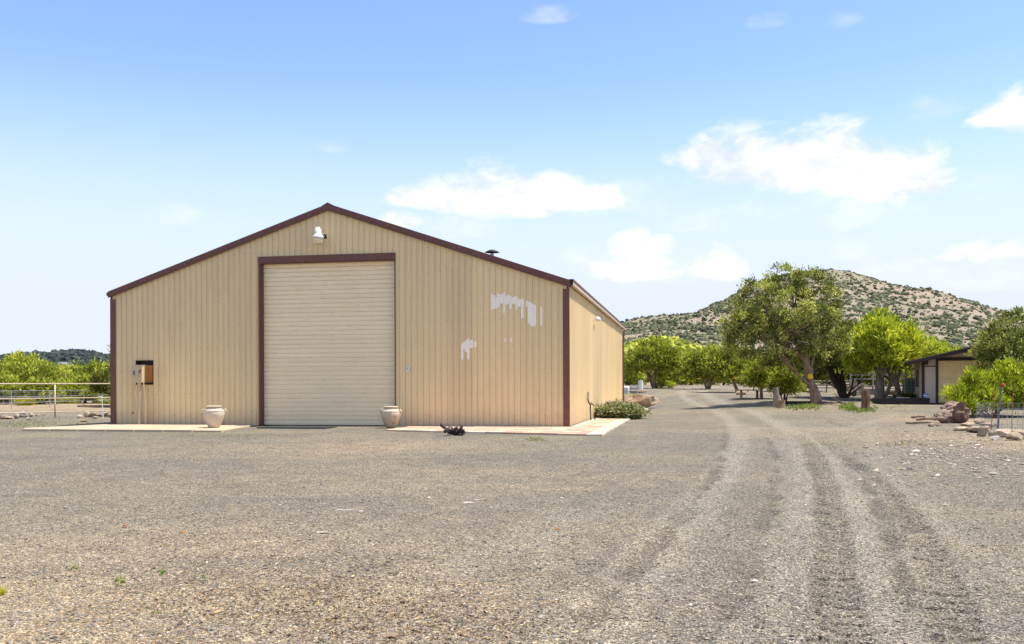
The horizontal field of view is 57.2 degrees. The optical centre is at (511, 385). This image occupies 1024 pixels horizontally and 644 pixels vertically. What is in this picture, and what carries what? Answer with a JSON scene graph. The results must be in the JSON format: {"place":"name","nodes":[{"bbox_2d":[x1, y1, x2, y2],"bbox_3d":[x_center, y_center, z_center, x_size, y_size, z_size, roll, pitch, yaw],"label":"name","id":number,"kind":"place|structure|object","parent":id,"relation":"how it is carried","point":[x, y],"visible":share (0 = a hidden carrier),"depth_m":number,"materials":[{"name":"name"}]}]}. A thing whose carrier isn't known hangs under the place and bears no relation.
{"place":"outdoors","nodes":[
{"label":"outdoors","id":0,"kind":"place"},
{"bbox_2d":[256,426,337,427],"bbox_3d":[-7.742,1.514,33.866,2.600,0.030,1.200,0,0,11],"label":"threshold","id":1,"kind":"object","parent":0,"point":[297,427],"depth_m":33.62,"materials":[{"name":"concrete"}]},
{"bbox_2d":[0,382,1023,643],"bbox_3d":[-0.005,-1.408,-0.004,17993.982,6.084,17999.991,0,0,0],"label":"ground","id":2,"kind":"structure","parent":0,"point":[686,412],"depth_m":10.57,"materials":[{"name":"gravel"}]},
{"bbox_2d":[0,586,6,594],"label":"yellow flowers","id":3,"kind":"object","parent":2,"relation":"on","point":[3,591],"visible":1,"depth_m":7.09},
{"bbox_2d":[0,415,13,418],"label":"rock","id":4,"kind":"object","parent":2,"relation":"on","point":[6,417],"visible":0.89,"depth_m":45.15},
{"bbox_2d":[0,368,18,377],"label":"juniper tree","id":5,"kind":"object","parent":2,"relation":"on","point":[2,374],"visible":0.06,"depth_m":87.87,"materials":[{"name":"green plant"}]},
{"bbox_2d":[0,370,24,403],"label":"juniper tree","id":6,"kind":"object","parent":2,"relation":"on","point":[5,390],"visible":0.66,"depth_m":83.34,"materials":[{"name":"green plant"}]},
{"bbox_2d":[18,411,27,416],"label":"rock","id":7,"kind":"object","parent":2,"relation":"on","point":[23,415],"visible":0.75,"depth_m":48.01,"materials":[{"name":"stone"}]},
{"bbox_2d":[13,397,35,405],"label":"rabbitbrush","id":8,"kind":"object","parent":2,"relation":"on","point":[22,400],"visible":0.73,"depth_m":78.08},
{"bbox_2d":[0,350,73,382],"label":"juniper tree","id":9,"kind":"object","parent":2,"relation":"on","point":[23,367],"visible":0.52,"depth_m":90.67,"materials":[{"name":"green plant"}]},
{"bbox_2d":[13,371,66,403],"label":"juniper tree","id":10,"kind":"object","parent":2,"relation":"on","point":[33,379],"visible":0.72,"depth_m":83.09,"materials":[{"name":"green plant"}]},
{"bbox_2d":[0,390,104,408],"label":"wire panel fence","id":11,"kind":"object","parent":2,"relation":"on","point":[83,395],"visible":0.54,"depth_m":70.35,"materials":[{"name":"metal"}]},
{"bbox_2d":[0,383,109,417],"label":"pipe fence","id":12,"kind":"object","parent":2,"relation":"on","point":[54,398],"visible":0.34,"depth_m":46.76,"materials":[{"name":"metal"}]},
{"bbox_2d":[45,369,77,402],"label":"juniper tree","id":13,"kind":"object","parent":2,"relation":"on","point":[69,375],"visible":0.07,"depth_m":91.59,"materials":[{"name":"green plant"}]},
{"bbox_2d":[57,395,84,403],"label":"rabbitbrush","id":14,"kind":"object","parent":2,"relation":"on","point":[74,401],"visible":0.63,"depth_m":86.90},
{"bbox_2d":[60,358,86,370],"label":"juniper tree","id":15,"kind":"object","parent":2,"relation":"on","point":[76,366],"visible":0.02,"depth_m":111.30,"materials":[{"name":"green plant"}]},
{"bbox_2d":[57,370,100,402],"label":"juniper tree","id":16,"kind":"object","parent":2,"relation":"on","point":[81,379],"visible":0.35,"depth_m":88.81,"materials":[{"name":"green plant"}]},
{"bbox_2d":[65,357,109,376],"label":"juniper tree","id":17,"kind":"object","parent":2,"relation":"on","point":[90,366],"visible":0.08,"depth_m":107.74,"materials":[{"name":"green plant"}]},
{"bbox_2d":[89,411,96,416],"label":"rock","id":18,"kind":"object","parent":2,"relation":"on","point":[91,414],"visible":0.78,"depth_m":47.70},
{"bbox_2d":[77,405,109,406],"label":"timber","id":19,"kind":"object","parent":2,"relation":"on","point":[93,405],"visible":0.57,"depth_m":70.73,"materials":[{"name":"brown wood"}]},
{"bbox_2d":[79,379,108,403],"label":"juniper tree","id":20,"kind":"object","parent":2,"relation":"on","point":[86,391],"visible":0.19,"depth_m":86.70,"materials":[{"name":"green plant"}]},
{"bbox_2d":[86,365,109,398],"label":"juniper tree","id":21,"kind":"object","parent":2,"relation":"on","point":[100,377],"visible":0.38,"depth_m":74.70,"materials":[{"name":"green plant"}]},
{"bbox_2d":[98,396,109,403],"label":"rabbitbrush","id":22,"kind":"object","parent":2,"relation":"on","point":[104,400],"visible":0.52,"depth_m":84.47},
{"bbox_2d":[104,345,109,387],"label":"pinyon tree","id":23,"kind":"object","parent":2,"relation":"on","point":[108,367],"depth_m":69.42,"materials":[{"name":"green plant"}]},
{"bbox_2d":[23,424,252,431],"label":"concrete walk","id":24,"kind":"structure","parent":2,"relation":"on","point":[150,428],"depth_m":33.12,"materials":[{"name":"concrete"}]},
{"bbox_2d":[130,365,145,423],"bbox_3d":[-14.539,0.406,36.476,0.551,2.376,0.310,0,0,11],"label":"meter pedestal","id":25,"kind":"object","parent":24,"relation":"on","point":[138,374],"visible":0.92,"depth_m":36.46,"materials":[{"name":"beige metal"}]},
{"bbox_2d":[131,369,138,376],"bbox_3d":[-14.619,-0.466,36.394,0.300,0.300,0.030,0,0,11],"label":"door panel","id":26,"kind":"structure","parent":25,"relation":"in","point":[136,370],"depth_m":36.38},
{"bbox_2d":[201,406,226,427],"bbox_3d":[-10.635,1.123,33.492,0.739,0.778,0.740,0,0,36],"label":"clay pot","id":27,"kind":"object","parent":24,"relation":"on","point":[213,416],"visible":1,"depth_m":33.25,"materials":[{"name":"ceramic"}]},
{"bbox_2d":[32,564,262,613],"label":"weeds","id":28,"kind":"object","parent":2,"relation":"on","point":[124,581],"visible":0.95,"depth_m":7.62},
{"bbox_2d":[106,202,625,426],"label":"barn","id":29,"kind":"structure","parent":2,"relation":"on","point":[350,318],"depth_m":35.58,"materials":[{"name":"beige"}]},
{"bbox_2d":[312,226,326,244],"bbox_3d":[-7.251,-5.618,35.204,0.450,0.670,0.612,0,0,11],"label":"yard light","id":30,"kind":"object","parent":29,"relation":"attached to","point":[318,236],"visible":1,"depth_m":35.01,"materials":[{"name":"white plastic"}]},
{"bbox_2d":[264,261,394,425],"bbox_3d":[-6.945,-1.555,35.670,5.310,6.238,0.043,0,0,11],"label":"roll up door","id":31,"kind":"structure","parent":29,"relation":"in","point":[329,337],"depth_m":35.66,"materials":[{"name":"metal"}]},
{"bbox_2d":[485,250,498,255],"bbox_3d":[-0.769,-4.845,36.255,0.560,0.780,0.560,0,0,11],"label":"roof vent","id":32,"kind":"object","parent":29,"relation":"on","point":[491,251],"visible":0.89,"depth_m":36.12,"materials":[{"name":"metal"}]},
{"bbox_2d":[380,632,398,638],"bbox_3d":[-0.759,1.549,5.801,0.104,0.027,0.109,0,0,7],"label":"stone","id":33,"kind":"object","parent":2,"relation":"on","point":[390,635],"visible":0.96,"depth_m":5.79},
{"bbox_2d":[380,406,401,427],"bbox_3d":[-4.328,1.129,33.515,0.716,0.753,0.716,0,0,-19],"label":"clay pot","id":34,"kind":"object","parent":2,"relation":"on","point":[390,415],"visible":1,"depth_m":33.28,"materials":[{"name":"ceramic"}]},
{"bbox_2d":[440,423,465,434],"bbox_3d":[-1.831,1.386,29.064,0.795,0.442,0.487,0,0,0],"label":"crumpled bag","id":35,"kind":"object","parent":2,"relation":"on","point":[449,430],"visible":0.98,"depth_m":28.98,"materials":[{"name":"plastic"}]},
{"bbox_2d":[0,418,921,445],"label":"yard weeds","id":36,"kind":"object","parent":2,"relation":"on","point":[254,433],"visible":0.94,"depth_m":35.75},
{"bbox_2d":[386,408,647,435],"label":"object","id":37,"kind":"structure","parent":2,"relation":"on","point":[600,426],"depth_m":31.81,"materials":[{"name":"beige concrete"}]},
{"bbox_2d":[587,392,597,419],"bbox_3d":[3.446,0.898,39.665,0.289,1.242,0.831,0,0,31],"label":"standpipe","id":38,"kind":"object","parent":37,"relation":"on","point":[590,407],"visible":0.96,"depth_m":39.44,"materials":[{"name":"metal"}]},
{"bbox_2d":[594,398,651,418],"bbox_3d":[4.935,1.157,43.192,3.032,1.156,3.910,0,0,0],"label":"flowering shrub","id":39,"kind":"object","parent":2,"relation":"on","point":[615,408],"visible":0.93,"depth_m":42.13,"materials":[{"name":"plant"}]},
{"bbox_2d":[624,386,628,394],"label":"white tank","id":40,"kind":"object","parent":2,"relation":"on","point":[626,388],"visible":0.13,"depth_m":74.42,"materials":[{"name":"plastic"}]},
{"bbox_2d":[624,385,637,393],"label":"steel cage","id":41,"kind":"object","parent":2,"relation":"on","point":[634,388],"visible":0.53,"depth_m":73.95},
{"bbox_2d":[624,357,649,384],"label":"juniper tree","id":42,"kind":"object","parent":2,"relation":"on","point":[630,380],"visible":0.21,"depth_m":116.04,"materials":[{"name":"green plant"}]},
{"bbox_2d":[629,390,648,392],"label":"log","id":43,"kind":"object","parent":2,"relation":"on","point":[640,391],"visible":0.3,"depth_m":81.55,"materials":[{"name":"brown wood"}]},
{"bbox_2d":[638,380,642,388],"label":"white post","id":44,"kind":"object","parent":2,"relation":"on","point":[640,384],"visible":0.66,"depth_m":87.83,"materials":[{"name":"plastic"}]},
{"bbox_2d":[624,394,658,406],"bbox_3d":[8.377,1.077,60.816,2.402,1.036,1.694,0,0,-17],"label":"boulder","id":45,"kind":"object","parent":2,"relation":"on","point":[644,400],"visible":0.68,"depth_m":60.32,"materials":[{"name":"stone"}]},
{"bbox_2d":[644,371,656,383],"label":"juniper tree","id":46,"kind":"object","parent":2,"relation":"on","point":[647,380],"visible":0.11,"depth_m":134.09,"materials":[{"name":"green plant"}]},
{"bbox_2d":[624,334,686,387],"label":"juniper tree","id":47,"kind":"object","parent":2,"relation":"on","point":[645,355],"visible":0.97,"depth_m":90.80,"materials":[{"name":"green plant"}]},
{"bbox_2d":[656,371,668,388],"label":"bush","id":48,"kind":"object","parent":2,"relation":"on","point":[661,383],"visible":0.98,"depth_m":91.52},
{"bbox_2d":[665,380,676,387],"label":"bush","id":49,"kind":"object","parent":2,"relation":"on","point":[670,384],"visible":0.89,"depth_m":93.24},
{"bbox_2d":[651,367,699,384],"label":"juniper tree","id":50,"kind":"object","parent":2,"relation":"on","point":[677,377],"visible":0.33,"depth_m":122.29,"materials":[{"name":"green plant"}]},
{"bbox_2d":[678,375,706,384],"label":"juniper tree","id":51,"kind":"object","parent":2,"relation":"on","point":[700,382],"visible":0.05,"depth_m":126.06,"materials":[{"name":"green plant"}]},
{"bbox_2d":[674,338,731,388],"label":"juniper tree","id":52,"kind":"object","parent":2,"relation":"on","point":[693,365],"visible":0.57,"depth_m":87.30,"materials":[{"name":"green plant"}]},
{"bbox_2d":[701,376,732,384],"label":"juniper tree","id":53,"kind":"object","parent":2,"relation":"on","point":[727,382],"visible":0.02,"depth_m":120.97,"materials":[{"name":"green plant"}]},
{"bbox_2d":[701,339,751,391],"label":"juniper tree","id":54,"kind":"object","parent":2,"relation":"on","point":[724,367],"visible":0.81,"depth_m":75.23,"materials":[{"name":"green plant"}]},
{"bbox_2d":[736,389,745,394],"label":"rock","id":55,"kind":"object","parent":2,"relation":"on","point":[738,392],"visible":0.61,"depth_m":70.49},
{"bbox_2d":[735,390,762,399],"bbox_3d":[15.644,0.672,62.000,1.750,0.750,0.320,0,0,0],"label":"plank bench","id":56,"kind":"object","parent":2,"relation":"on","point":[741,398],"visible":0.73,"depth_m":61.92,"materials":[{"name":"grey wood"}]},
{"bbox_2d":[735,356,790,398],"bbox_3d":[16.643,-0.639,62.898,3.832,3.435,4.019,0,0,45],"label":"juniper tree","id":57,"kind":"object","parent":2,"relation":"on","point":[755,377],"visible":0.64,"depth_m":62.30,"materials":[{"name":"plant"}]},
{"bbox_2d":[773,387,784,407],"bbox_3d":[14.597,0.728,51.410,0.483,1.228,1.367,0,0,0],"label":"cut stump","id":58,"kind":"object","parent":2,"relation":"on","point":[778,402],"visible":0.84,"depth_m":51.71,"materials":[{"name":"brown wood"}]},
{"bbox_2d":[714,261,857,404],"bbox_3d":[15.977,-2.985,54.904,8.368,8.695,6.224,0,0,0],"label":"pinyon tree","id":59,"kind":"object","parent":2,"relation":"on","point":[785,331],"visible":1,"depth_m":54.10,"materials":[{"name":"green plant"}]},
{"bbox_2d":[764,366,808,400],"bbox_3d":[17.017,-0.037,58.034,2.908,2.474,2.796,0,0,0],"label":"juniper tree","id":60,"kind":"object","parent":2,"relation":"on","point":[784,381],"visible":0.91,"depth_m":57.57,"materials":[{"name":"green plant"}]},
{"bbox_2d":[785,401,810,403],"bbox_3d":[16.744,1.028,54.980,1.900,0.180,0.200,0,0,0],"label":"timber","id":61,"kind":"object","parent":2,"relation":"on","point":[794,402],"visible":0.5,"depth_m":54.88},
{"bbox_2d":[784,356,839,390],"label":"juniper tree","id":62,"kind":"object","parent":2,"relation":"on","point":[818,374],"visible":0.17,"depth_m":76.52,"materials":[{"name":"green plant"}]},
{"bbox_2d":[816,369,834,385],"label":"juniper tree","id":63,"kind":"object","parent":2,"relation":"on","point":[824,382],"visible":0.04,"depth_m":109.94,"materials":[{"name":"green plant"}]},
{"bbox_2d":[799,380,854,392],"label":"rail fence","id":64,"kind":"object","parent":2,"relation":"on","point":[826,387],"visible":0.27,"depth_m":73.97,"materials":[{"name":"grey metal"}]},
{"bbox_2d":[792,317,876,397],"bbox_3d":[22.684,-1.813,63.871,5.589,5.758,6.367,0,0,-42],"label":"juniper tree","id":65,"kind":"object","parent":2,"relation":"on","point":[839,385],"visible":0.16,"depth_m":63.80,"materials":[{"name":"green plant"}]},
{"bbox_2d":[822,393,855,407],"bbox_3d":[18.524,0.858,51.432,1.604,0.802,6.977,0,0,2],"label":"fallen branch","id":66,"kind":"object","parent":2,"relation":"on","point":[833,402],"visible":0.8,"depth_m":54.75,"materials":[{"name":"wood"}]},
{"bbox_2d":[778,401,904,413],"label":"weeds","id":67,"kind":"object","parent":2,"relation":"on","point":[847,406],"visible":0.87,"depth_m":48.77,"materials":[{"name":"plant"}]},
{"bbox_2d":[828,368,873,384],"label":"juniper tree","id":68,"kind":"object","parent":2,"relation":"on","point":[868,382],"visible":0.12,"depth_m":109.02,"materials":[{"name":"green plant"}]},
{"bbox_2d":[852,383,863,394],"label":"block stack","id":69,"kind":"object","parent":2,"relation":"on","point":[860,390],"visible":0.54,"depth_m":67.25,"materials":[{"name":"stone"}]},
{"bbox_2d":[861,390,870,409],"bbox_3d":[17.910,0.832,47.624,0.506,1.140,0.486,0,0,0],"label":"log post","id":70,"kind":"object","parent":2,"relation":"on","point":[865,398],"visible":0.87,"depth_m":47.48,"materials":[{"name":"brown wood"}]},
{"bbox_2d":[850,372,906,389],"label":"corral fence","id":71,"kind":"object","parent":2,"relation":"on","point":[872,386],"visible":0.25,"depth_m":69.97,"materials":[{"name":"metal"}]},
{"bbox_2d":[869,368,902,385],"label":"juniper tree","id":72,"kind":"object","parent":2,"relation":"on","point":[886,383],"visible":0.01,"depth_m":103.58,"materials":[{"name":"green plant"}]},
{"bbox_2d":[837,301,937,397],"bbox_3d":[23.795,-2.095,60.212,6.249,6.407,5.466,0,0,0],"label":"juniper tree","id":73,"kind":"object","parent":2,"relation":"on","point":[883,343],"visible":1,"depth_m":59.38,"materials":[{"name":"green plant"}]},
{"bbox_2d":[884,386,901,394],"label":"sheet pile","id":74,"kind":"object","parent":2,"relation":"on","point":[892,391],"visible":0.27,"depth_m":68.50,"materials":[{"name":"metal"}]},
{"bbox_2d":[872,398,929,403],"bbox_3d":[22.796,0.940,55.080,2.700,0.380,1.720,0,0,3],"label":"raised bed","id":75,"kind":"object","parent":2,"relation":"on","point":[898,400],"visible":0.93,"depth_m":54.24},
{"bbox_2d":[892,391,916,397],"bbox_3d":[25.187,0.749,60.099,1.724,0.776,1.816,0,0,-42],"label":"bed plant","id":76,"kind":"object","parent":2,"relation":"on","point":[908,394],"visible":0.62,"depth_m":59.70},
{"bbox_2d":[872,325,944,384],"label":"juniper tree","id":77,"kind":"object","parent":2,"relation":"on","point":[932,345],"visible":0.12,"depth_m":70.65,"materials":[{"name":"green plant"}]},
{"bbox_2d":[902,379,914,396],"bbox_3d":[26.942,0.208,63.700,0.900,1.280,0.900,0,0,21],"label":"water tote","id":78,"kind":"object","parent":2,"relation":"on","point":[910,385],"visible":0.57,"depth_m":63.30,"materials":[{"name":"grey plastic"}]},
{"bbox_2d":[797,417,1023,485],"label":"bed stones","id":79,"kind":"object","parent":2,"relation":"on","point":[952,464],"visible":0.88,"depth_m":20.07,"materials":[{"name":"stone"}]},
{"bbox_2d":[905,421,930,423],"bbox_3d":[15.514,1.438,35.852,0.904,0.136,0.134,0,0,22],"label":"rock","id":80,"kind":"object","parent":2,"relation":"on","point":[917,422],"visible":0.95,"depth_m":35.81,"materials":[{"name":"brown stone"}]},
{"bbox_2d":[911,415,925,417],"bbox_3d":[17.844,1.388,41.241,0.613,0.134,0.126,0,0,17],"label":"branch","id":81,"kind":"object","parent":2,"relation":"on","point":[916,416],"visible":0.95,"depth_m":41.22,"materials":[{"name":"brown wood"}]},
{"bbox_2d":[916,417,935,420],"bbox_3d":[17.270,1.415,39.090,0.812,0.141,0.130,0,0,17],"label":"rock","id":82,"kind":"object","parent":2,"relation":"on","point":[924,418],"visible":0.88,"depth_m":39.07,"materials":[{"name":"brown stone"}]},
{"bbox_2d":[928,423,941,426],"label":"rock","id":83,"kind":"object","parent":2,"relation":"on","point":[932,424],"visible":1,"depth_m":33.76,"materials":[{"name":"stone"}]},
{"bbox_2d":[927,336,961,355],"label":"juniper tree","id":84,"kind":"object","parent":2,"relation":"on","point":[947,348],"visible":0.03,"depth_m":83.14,"materials":[{"name":"green plant"}]},
{"bbox_2d":[933,400,968,422],"bbox_3d":[17.177,1.102,36.675,1.279,1.007,0.942,0,0,0],"label":"rock","id":85,"kind":"object","parent":2,"relation":"on","point":[951,411],"visible":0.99,"depth_m":36.43,"materials":[{"name":"brown stone"}]},
{"bbox_2d":[953,426,966,430],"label":"rock","id":86,"kind":"object","parent":2,"relation":"on","point":[961,428],"visible":0.8,"depth_m":30.71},
{"bbox_2d":[902,346,1022,404],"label":"outbuilding","id":87,"kind":"structure","parent":2,"relation":"on","point":[932,374],"depth_m":54.84,"materials":[{"name":"beige paint"}]},
{"bbox_2d":[904,369,915,393],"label":"pipe gate","id":88,"kind":"structure","parent":87,"relation":"attached to","point":[905,378],"depth_m":62.96,"materials":[{"name":"metal"}]},
{"bbox_2d":[916,370,917,386],"bbox_3d":[26.002,-0.426,60.249,0.047,1.100,2.400,0,0,21],"label":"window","id":89,"kind":"structure","parent":87,"relation":"in","point":[916,370],"depth_m":60.18,"materials":[{"name":"black glass"}]},
{"bbox_2d":[938,360,988,402],"bbox_3d":[26.474,-0.192,54.340,3.300,2.470,0.040,0,0,21],"label":"roll up door","id":90,"kind":"structure","parent":87,"relation":"in","point":[949,370],"depth_m":54.72,"materials":[{"name":"beige metal"}]},
{"bbox_2d":[960,422,973,426],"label":"rock","id":91,"kind":"object","parent":2,"relation":"on","point":[969,424],"visible":0.8,"depth_m":33.65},
{"bbox_2d":[965,426,989,431],"bbox_3d":[14.652,1.386,29.504,0.784,0.203,0.533,0,0,17],"label":"rock","id":92,"kind":"object","parent":2,"relation":"on","point":[972,429],"visible":0.5,"depth_m":29.37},
{"bbox_2d":[974,418,983,423],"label":"rock","id":93,"kind":"object","parent":2,"relation":"on","point":[979,420],"visible":0.7,"depth_m":35.56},
{"bbox_2d":[939,355,1023,416],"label":"feathery bush","id":94,"kind":"object","parent":2,"relation":"on","point":[977,387],"visible":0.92,"depth_m":41.52,"materials":[{"name":"plant"}]},
{"bbox_2d":[977,426,988,436],"bbox_3d":[13.676,1.360,27.222,0.316,0.379,0.322,0,0,39],"label":"rock","id":95,"kind":"object","parent":2,"relation":"on","point":[982,431],"visible":0.92,"depth_m":27.13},
{"bbox_2d":[979,423,996,426],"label":"rock","id":96,"kind":"object","parent":2,"relation":"on","point":[989,425],"visible":0.57,"depth_m":33.04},
{"bbox_2d":[990,386,995,430],"bbox_3d":[14.688,0.801,28.669,0.211,1.582,0.021,0,0,0],"label":"rebar stake","id":97,"kind":"object","parent":2,"relation":"on","point":[993,408],"visible":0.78,"depth_m":28.66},
{"bbox_2d":[964,306,1023,406],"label":"pinyon tree","id":98,"kind":"object","parent":2,"relation":"on","point":[998,342],"visible":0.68,"depth_m":50.03,"materials":[{"name":"green plant"}]},
{"bbox_2d":[989,436,1000,439],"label":"rock","id":99,"kind":"object","parent":2,"relation":"on","point":[995,437],"visible":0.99,"depth_m":25.52,"materials":[{"name":"stone"}]},
{"bbox_2d":[976,402,1023,429],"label":"wire cage","id":100,"kind":"object","parent":2,"relation":"on","point":[1012,424],"visible":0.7,"depth_m":29.61,"materials":[{"name":"metal"}]},
{"bbox_2d":[990,429,1010,436],"bbox_3d":[14.219,1.404,26.977,0.890,0.301,0.530,0,0,17],"label":"rock","id":101,"kind":"object","parent":2,"relation":"on","point":[1000,432],"visible":0.53,"depth_m":26.86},
{"bbox_2d":[997,383,1003,428],"bbox_3d":[15.985,0.730,30.713,0.250,1.570,0.101,0,0,0],"label":"post","id":102,"kind":"object","parent":2,"relation":"on","point":[1002,385],"visible":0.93,"depth_m":30.71,"materials":[{"name":"metal"}]},
{"bbox_2d":[1004,431,1022,439],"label":"rock","id":103,"kind":"object","parent":2,"relation":"on","point":[1014,435],"visible":1,"depth_m":25.42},
{"bbox_2d":[1011,429,1023,438],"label":"rock","id":104,"kind":"object","parent":2,"relation":"on","point":[1021,431],"visible":0.42,"depth_m":25.92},
{"bbox_2d":[0,0,1023,354],"label":"sky","id":105,"kind":"structure","parent":0,"point":[656,157],"materials":[{"name":"blue"}]},
{"bbox_2d":[622,270,1023,357],"bbox_3d":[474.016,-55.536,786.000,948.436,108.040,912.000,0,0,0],"label":"hill","id":106,"kind":"structure","parent":0,"point":[933,302],"depth_m":644.08,"materials":[{"name":"plant"}]},
{"bbox_2d":[620,268,1023,353],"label":"hillside shrubs","id":107,"kind":"object","parent":106,"relation":"on","point":[657,325],"visible":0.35,"depth_m":599.52,"materials":[{"name":"plant"}]},
{"bbox_2d":[834,385,856,395],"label":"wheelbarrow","id":108,"kind":"object","parent":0,"point":[849,388],"visible":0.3,"depth_m":66.07,"materials":[{"name":"grey metal"}]},
{"bbox_3d":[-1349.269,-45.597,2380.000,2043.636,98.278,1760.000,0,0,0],"label":"far hill","id":109,"kind":"structure","parent":0,"visible":0},
{"bbox_2d":[0,348,109,366],"bbox_3d":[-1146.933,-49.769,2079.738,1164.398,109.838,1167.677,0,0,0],"label":"hill shrubs","id":110,"kind":"object","parent":109,"relation":"on","point":[61,355],"visible":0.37,"depth_m":2223.80,"materials":[{"name":"plant"}]},
{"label":"foothill","id":111,"kind":"structure","parent":0,"visible":0},
{"bbox_2d":[622,333,704,359],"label":"foothill shrubs","id":112,"kind":"object","parent":111,"relation":"on","point":[676,342],"visible":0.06,"depth_m":400.62,"materials":[{"name":"plant"}]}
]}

